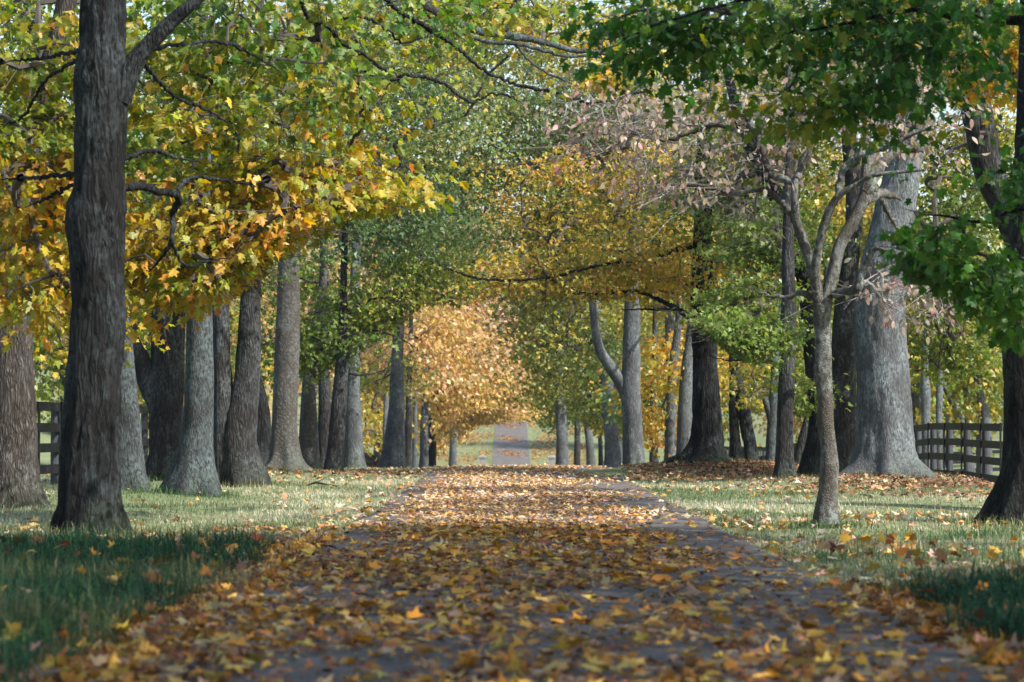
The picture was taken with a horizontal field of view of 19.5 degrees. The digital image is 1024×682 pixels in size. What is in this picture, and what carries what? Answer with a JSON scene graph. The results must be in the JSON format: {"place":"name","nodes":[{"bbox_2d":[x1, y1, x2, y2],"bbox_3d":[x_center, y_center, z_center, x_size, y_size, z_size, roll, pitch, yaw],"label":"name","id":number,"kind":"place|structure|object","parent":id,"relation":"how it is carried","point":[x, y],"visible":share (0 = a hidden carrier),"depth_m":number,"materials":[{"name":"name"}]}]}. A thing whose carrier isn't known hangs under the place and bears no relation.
{"place":"outdoors","nodes":[
{"label":"outdoors","id":0,"kind":"place"},
{"bbox_2d":[0,0,1019,311],"label":"sky","id":1,"kind":"structure","parent":0,"point":[952,112],"materials":[{"name":"white"}]},
{"bbox_2d":[0,354,1023,681],"bbox_3d":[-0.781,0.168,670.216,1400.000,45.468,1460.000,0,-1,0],"label":"ground","id":2,"kind":"structure","parent":0,"point":[466,448],"depth_m":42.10,"materials":[{"name":"green plant"}]},
{"bbox_2d":[1,97,142,422],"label":"broadleaf tree","id":3,"kind":"object","parent":2,"relation":"on","point":[47,378],"visible":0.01,"depth_m":69.31,"materials":[{"name":"yellow plant"}]},
{"bbox_2d":[0,0,209,509],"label":"maple tree","id":4,"kind":"object","parent":2,"relation":"on","point":[20,480],"visible":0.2,"depth_m":37.83,"materials":[{"name":"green plant"}]},
{"bbox_2d":[7,130,238,463],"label":"broadleaf tree","id":5,"kind":"object","parent":2,"relation":"on","point":[59,383],"visible":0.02,"depth_m":95.81,"materials":[{"name":"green plant"}]},
{"bbox_2d":[37,261,276,452],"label":"broadleaf tree","id":6,"kind":"object","parent":2,"relation":"on","point":[234,325],"visible":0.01,"depth_m":128.66,"materials":[{"name":"yellow plant"}]},
{"bbox_2d":[36,401,298,485],"bbox_3d":[-7.614,3.136,77.756,0.204,2.858,75.790,0,-1,0],"label":"board fence","id":7,"kind":"object","parent":2,"relation":"on","point":[54,427],"visible":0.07,"depth_m":49.55,"materials":[{"name":"brown wood"}]},
{"bbox_2d":[44,5,292,481],"bbox_3d":[-5.845,-2.252,51.235,5.420,9.482,5.952,0,-1,0],"label":"maple tree","id":8,"kind":"object","parent":2,"relation":"on","point":[160,376],"visible":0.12,"depth_m":48.81,"materials":[{"name":"grey plant"}]},
{"bbox_2d":[15,16,342,491],"bbox_3d":[-6.032,-2.258,48.151,5.864,9.591,5.704,-1,-2,36],"label":"maple tree","id":9,"kind":"object","parent":2,"relation":"on","point":[133,468],"visible":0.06,"depth_m":44.77,"materials":[{"name":"grey plant"}]},
{"bbox_2d":[138,300,300,438],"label":"broadleaf tree","id":10,"kind":"object","parent":2,"relation":"on","point":[267,382],"depth_m":189.22,"materials":[{"name":"yellow plant"}]},
{"bbox_2d":[185,290,334,463],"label":"maple tree","id":11,"kind":"object","parent":2,"relation":"on","point":[264,427],"visible":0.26,"depth_m":57.93,"materials":[{"name":"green plant"}]},
{"bbox_2d":[129,0,468,486],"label":"maple tree","id":12,"kind":"object","parent":2,"relation":"on","point":[238,457],"visible":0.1,"depth_m":47.85,"materials":[{"name":"plant"}]},
{"bbox_2d":[271,241,421,466],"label":"maple tree","id":13,"kind":"object","parent":2,"relation":"on","point":[324,403],"visible":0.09,"depth_m":65.88,"materials":[{"name":"grey plant"}]},
{"bbox_2d":[364,452,373,467],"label":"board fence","id":14,"kind":"object","parent":2,"relation":"on","point":[369,460],"visible":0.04,"depth_m":160.33,"materials":[{"name":"brown wood"}]},
{"bbox_2d":[185,0,554,439],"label":"maple tree","id":15,"kind":"object","parent":2,"relation":"on","point":[485,309],"visible":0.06,"depth_m":112.39,"materials":[{"name":"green plant"}]},
{"bbox_2d":[148,0,597,472],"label":"maple tree","id":16,"kind":"object","parent":2,"relation":"on","point":[285,450],"visible":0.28,"depth_m":59.06,"materials":[{"name":"green plant"}]},
{"bbox_2d":[233,0,521,469],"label":"maple tree","id":17,"kind":"object","parent":2,"relation":"on","point":[309,438],"visible":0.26,"depth_m":64.66,"materials":[{"name":"green plant"}]},
{"bbox_2d":[315,257,440,460],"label":"maple tree","id":18,"kind":"object","parent":2,"relation":"on","point":[382,415],"visible":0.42,"depth_m":92.50,"materials":[{"name":"yellow plant"}]},
{"bbox_2d":[0,0,761,535],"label":"maple tree","id":19,"kind":"object","parent":2,"relation":"on","point":[256,220],"visible":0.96,"depth_m":31.40,"materials":[{"name":"yellow plant"}]},
{"bbox_2d":[229,190,540,467],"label":"maple tree","id":20,"kind":"object","parent":2,"relation":"on","point":[379,453],"depth_m":163.85,"materials":[{"name":"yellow plant"}]},
{"bbox_2d":[263,93,519,470],"bbox_3d":[-2.549,-1.138,60.622,6.112,7.950,4.965,0,-1,0],"label":"maple tree","id":21,"kind":"object","parent":2,"relation":"on","point":[366,317],"visible":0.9,"depth_m":60.19,"materials":[{"name":"green plant"}]},
{"bbox_2d":[125,0,692,496],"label":"maple tree","id":22,"kind":"object","parent":2,"relation":"on","point":[193,468],"visible":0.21,"depth_m":42.93,"materials":[{"name":"grey plant"}]},
{"bbox_2d":[329,281,511,468],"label":"maple tree","id":23,"kind":"object","parent":2,"relation":"on","point":[424,334],"visible":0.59,"depth_m":84.63,"materials":[{"name":"brown plant"}]},
{"bbox_2d":[303,234,545,456],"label":"maple tree","id":24,"kind":"object","parent":2,"relation":"on","point":[371,351],"visible":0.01,"depth_m":204.85,"materials":[{"name":"green plant"}]},
{"bbox_2d":[189,0,663,468],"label":"maple tree","id":25,"kind":"object","parent":2,"relation":"on","point":[393,453],"visible":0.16,"depth_m":76.43,"materials":[{"name":"green plant"}]},
{"bbox_2d":[362,249,523,468],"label":"maple tree","id":26,"kind":"object","parent":2,"relation":"on","point":[467,344],"visible":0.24,"depth_m":97.60,"materials":[{"name":"orange plant"}]},
{"bbox_2d":[230,0,669,468],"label":"maple tree","id":27,"kind":"object","parent":2,"relation":"on","point":[354,456],"visible":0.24,"depth_m":69.73,"materials":[{"name":"green plant"}]},
{"bbox_2d":[361,246,545,467],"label":"maple tree","id":28,"kind":"object","parent":2,"relation":"on","point":[425,439],"visible":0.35,"depth_m":104.37,"materials":[{"name":"orange plant"}]},
{"bbox_2d":[417,350,541,466],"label":"maple tree","id":29,"kind":"object","parent":2,"relation":"on","point":[481,417],"visible":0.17,"depth_m":123.53,"materials":[{"name":"yellow plant"}]},
{"bbox_2d":[478,455,485,464],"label":"stone pillar","id":30,"kind":"structure","parent":2,"relation":"on","point":[482,459],"depth_m":267.50,"materials":[{"name":"grey stone"}]},
{"bbox_2d":[436,325,553,465],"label":"maple tree","id":31,"kind":"object","parent":2,"relation":"on","point":[452,453],"visible":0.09,"depth_m":149.03,"materials":[{"name":"yellow plant"}]},
{"bbox_2d":[0,422,1023,681],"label":"fallen leaves","id":32,"kind":"object","parent":2,"relation":"on","point":[140,656],"depth_m":17.80,"materials":[{"name":"orange plant"}]},
{"bbox_2d":[547,455,555,464],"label":"stone pillar","id":33,"kind":"structure","parent":2,"relation":"on","point":[551,459],"depth_m":267.51,"materials":[{"name":"grey stone"}]},
{"bbox_2d":[522,371,600,465],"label":"maple tree","id":34,"kind":"object","parent":2,"relation":"on","point":[576,448],"visible":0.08,"depth_m":149.84,"materials":[{"name":"green plant"}]},
{"bbox_2d":[488,265,645,464],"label":"maple tree","id":35,"kind":"object","parent":2,"relation":"on","point":[562,456],"visible":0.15,"depth_m":111.90,"materials":[{"name":"green plant"}]},
{"bbox_2d":[520,387,617,466],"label":"maple tree","id":36,"kind":"object","parent":2,"relation":"on","point":[590,457],"visible":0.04,"depth_m":129.80,"materials":[{"name":"grey plant"}]},
{"bbox_2d":[480,131,682,467],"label":"maple tree","id":37,"kind":"object","parent":2,"relation":"on","point":[612,454],"visible":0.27,"depth_m":97.38,"materials":[{"name":"green plant"}]},
{"bbox_2d":[567,416,618,467],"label":"maple tree","id":38,"kind":"object","parent":2,"relation":"on","point":[600,455],"visible":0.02,"depth_m":159.81,"materials":[{"name":"plant"}]},
{"bbox_2d":[424,7,776,466],"bbox_3d":[1.927,-2.041,59.222,7.288,9.184,8.149,0,-1,0],"label":"maple tree","id":39,"kind":"object","parent":2,"relation":"on","point":[706,441],"visible":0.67,"depth_m":57.93,"materials":[{"name":"yellow plant"}]},
{"bbox_2d":[513,193,692,462],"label":"maple tree","id":40,"kind":"object","parent":2,"relation":"on","point":[541,425],"visible":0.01,"depth_m":229.62,"materials":[{"name":"yellow plant"}]},
{"bbox_2d":[402,0,838,464],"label":"maple tree","id":41,"kind":"object","parent":2,"relation":"on","point":[626,380],"visible":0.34,"depth_m":70.33,"materials":[{"name":"green plant"}]},
{"bbox_2d":[510,119,742,431],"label":"maple tree","id":42,"kind":"object","parent":2,"relation":"on","point":[661,318],"visible":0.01,"depth_m":169.88,"materials":[{"name":"green plant"}]},
{"bbox_2d":[559,303,728,462],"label":"maple tree","id":43,"kind":"object","parent":2,"relation":"on","point":[653,458],"visible":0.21,"depth_m":82.64,"materials":[{"name":"yellow plant"}]},
{"bbox_2d":[459,2,840,453],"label":"maple tree","id":44,"kind":"object","parent":2,"relation":"on","point":[667,325],"visible":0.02,"depth_m":117.86,"materials":[{"name":"plant"}]},
{"bbox_2d":[572,261,728,459],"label":"maple tree","id":45,"kind":"object","parent":2,"relation":"on","point":[668,425],"visible":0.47,"depth_m":76.67,"materials":[{"name":"yellow plant"}]},
{"bbox_2d":[601,201,762,454],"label":"maple tree","id":46,"kind":"object","parent":2,"relation":"on","point":[682,390],"visible":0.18,"depth_m":72.95,"materials":[{"name":"grey plant"}]},
{"bbox_2d":[650,267,805,446],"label":"broadleaf tree","id":47,"kind":"object","parent":2,"relation":"on","point":[725,423],"visible":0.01,"depth_m":149.09,"materials":[{"name":"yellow plant"}]},
{"bbox_2d":[606,63,856,474],"bbox_3d":[4.675,-1.374,57.317,5.852,8.177,5.141,0,-1,0],"label":"maple tree","id":48,"kind":"object","parent":2,"relation":"on","point":[810,457],"visible":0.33,"depth_m":56.25,"materials":[{"name":"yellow plant"}]},
{"bbox_2d":[652,136,825,459],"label":"maple tree","id":49,"kind":"object","parent":2,"relation":"on","point":[741,418],"visible":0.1,"depth_m":65.90,"materials":[{"name":"yellow plant"}]},
{"bbox_2d":[477,42,1010,527],"bbox_3d":[2.521,-0.673,31.645,5.782,5.506,3.768,0,-1,0],"label":"dogwood tree","id":50,"kind":"object","parent":2,"relation":"on","point":[821,294],"visible":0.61,"depth_m":31.39,"materials":[{"name":"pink plant"}]},
{"bbox_2d":[655,64,866,478],"bbox_3d":[4.301,-1.132,52.372,3.835,7.401,6.931,0,-2,14],"label":"maple tree","id":51,"kind":"object","parent":2,"relation":"on","point":[728,328],"visible":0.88,"depth_m":52.04,"materials":[{"name":"green plant"}]},
{"bbox_2d":[719,251,802,463],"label":"maple tree","id":52,"kind":"object","parent":2,"relation":"on","point":[770,410],"visible":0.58,"depth_m":63.32,"materials":[{"name":"yellow plant"}]},
{"bbox_2d":[500,0,1023,382],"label":"maple tree","id":53,"kind":"object","parent":2,"relation":"on","point":[943,271],"visible":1,"depth_m":25.83,"materials":[{"name":"green plant"}]},
{"bbox_2d":[747,383,803,438],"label":"broadleaf tree","id":54,"kind":"object","parent":2,"relation":"on","point":[765,429],"visible":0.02,"depth_m":205.51,"materials":[{"name":"green plant"}]},
{"bbox_2d":[638,2,927,472],"bbox_3d":[5.047,-2.505,56.187,5.497,10.407,4.880,0,-1,0],"label":"maple tree","id":55,"kind":"object","parent":2,"relation":"on","point":[843,362],"visible":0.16,"depth_m":53.92,"materials":[{"name":"brown plant"}]},
{"bbox_2d":[755,261,834,462],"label":"maple tree","id":56,"kind":"object","parent":2,"relation":"on","point":[801,441],"visible":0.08,"depth_m":61.89,"materials":[{"name":"plant"}]},
{"bbox_2d":[722,133,1003,452],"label":"broadleaf tree","id":57,"kind":"object","parent":2,"relation":"on","point":[840,221],"visible":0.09,"depth_m":90.05,"materials":[{"name":"green plant"}]},
{"bbox_2d":[724,421,1003,482],"bbox_3d":[9.272,4.423,104.012,0.204,3.352,95.310,0,-1,0],"label":"board fence","id":58,"kind":"object","parent":2,"relation":"on","point":[967,458],"visible":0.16,"depth_m":61.40,"materials":[{"name":"brown wood"}]},
{"bbox_2d":[709,0,1019,478],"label":"maple tree","id":59,"kind":"object","parent":2,"relation":"on","point":[885,440],"visible":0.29,"depth_m":49.85,"materials":[{"name":"grey plant"}]},
{"bbox_2d":[745,245,1005,461],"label":"broadleaf tree","id":60,"kind":"object","parent":2,"relation":"on","point":[993,396],"depth_m":117.32,"materials":[{"name":"green plant"}]},
{"bbox_2d":[810,0,1015,246],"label":"maple tree","id":61,"kind":"object","parent":2,"relation":"on","point":[989,195],"visible":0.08,"depth_m":37.95,"materials":[{"name":"green plant"}]},
{"bbox_2d":[906,293,948,467],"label":"bare tree","id":62,"kind":"object","parent":2,"relation":"on","point":[925,394],"visible":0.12,"depth_m":83.89,"materials":[{"name":"grey plant"}]},
{"bbox_2d":[912,256,971,469],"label":"bare tree","id":63,"kind":"object","parent":2,"relation":"on","point":[939,400],"visible":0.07,"depth_m":87.91,"materials":[{"name":"grey plant"}]},
{"bbox_2d":[943,379,974,471],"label":"bare tree","id":64,"kind":"object","parent":2,"relation":"on","point":[950,400],"visible":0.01,"depth_m":93.90,"materials":[{"name":"grey plant"}]},
{"bbox_2d":[920,256,1003,467],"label":"broadleaf tree","id":65,"kind":"object","parent":2,"relation":"on","point":[947,417],"visible":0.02,"depth_m":149.85,"materials":[{"name":"green plant"}]},
{"bbox_2d":[903,0,1023,527],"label":"maple tree","id":66,"kind":"object","parent":2,"relation":"on","point":[1005,499],"visible":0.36,"depth_m":31.94,"materials":[{"name":"green plant"}]},
{"bbox_2d":[962,380,972,471],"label":"bare tree","id":67,"kind":"object","parent":2,"relation":"on","point":[966,391],"visible":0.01,"depth_m":91.92,"materials":[{"name":"grey plant"}]},
{"bbox_2d":[945,445,999,471],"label":"board fence","id":68,"kind":"object","parent":2,"relation":"on","point":[994,468],"depth_m":118.39,"materials":[{"name":"brown wood"}]},
{"bbox_2d":[976,257,982,480],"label":"bare tree","id":69,"kind":"object","parent":2,"relation":"on","point":[977,449],"visible":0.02,"depth_m":90.88,"materials":[{"name":"grey plant"}]},
{"bbox_2d":[970,358,992,474],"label":"bare tree","id":70,"kind":"object","parent":2,"relation":"on","point":[985,414],"visible":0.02,"depth_m":89.89,"materials":[{"name":"grey plant"}]},
{"bbox_2d":[0,457,1023,681],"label":"long grass","id":71,"kind":"structure","parent":0,"point":[49,571],"depth_m":19.31,"materials":[{"name":"green plant"}]},
{"bbox_2d":[152,418,1012,681],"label":"road","id":72,"kind":"structure","parent":0,"point":[659,649],"depth_m":16.50,"materials":[{"name":"grey asphalt"}]}
]}

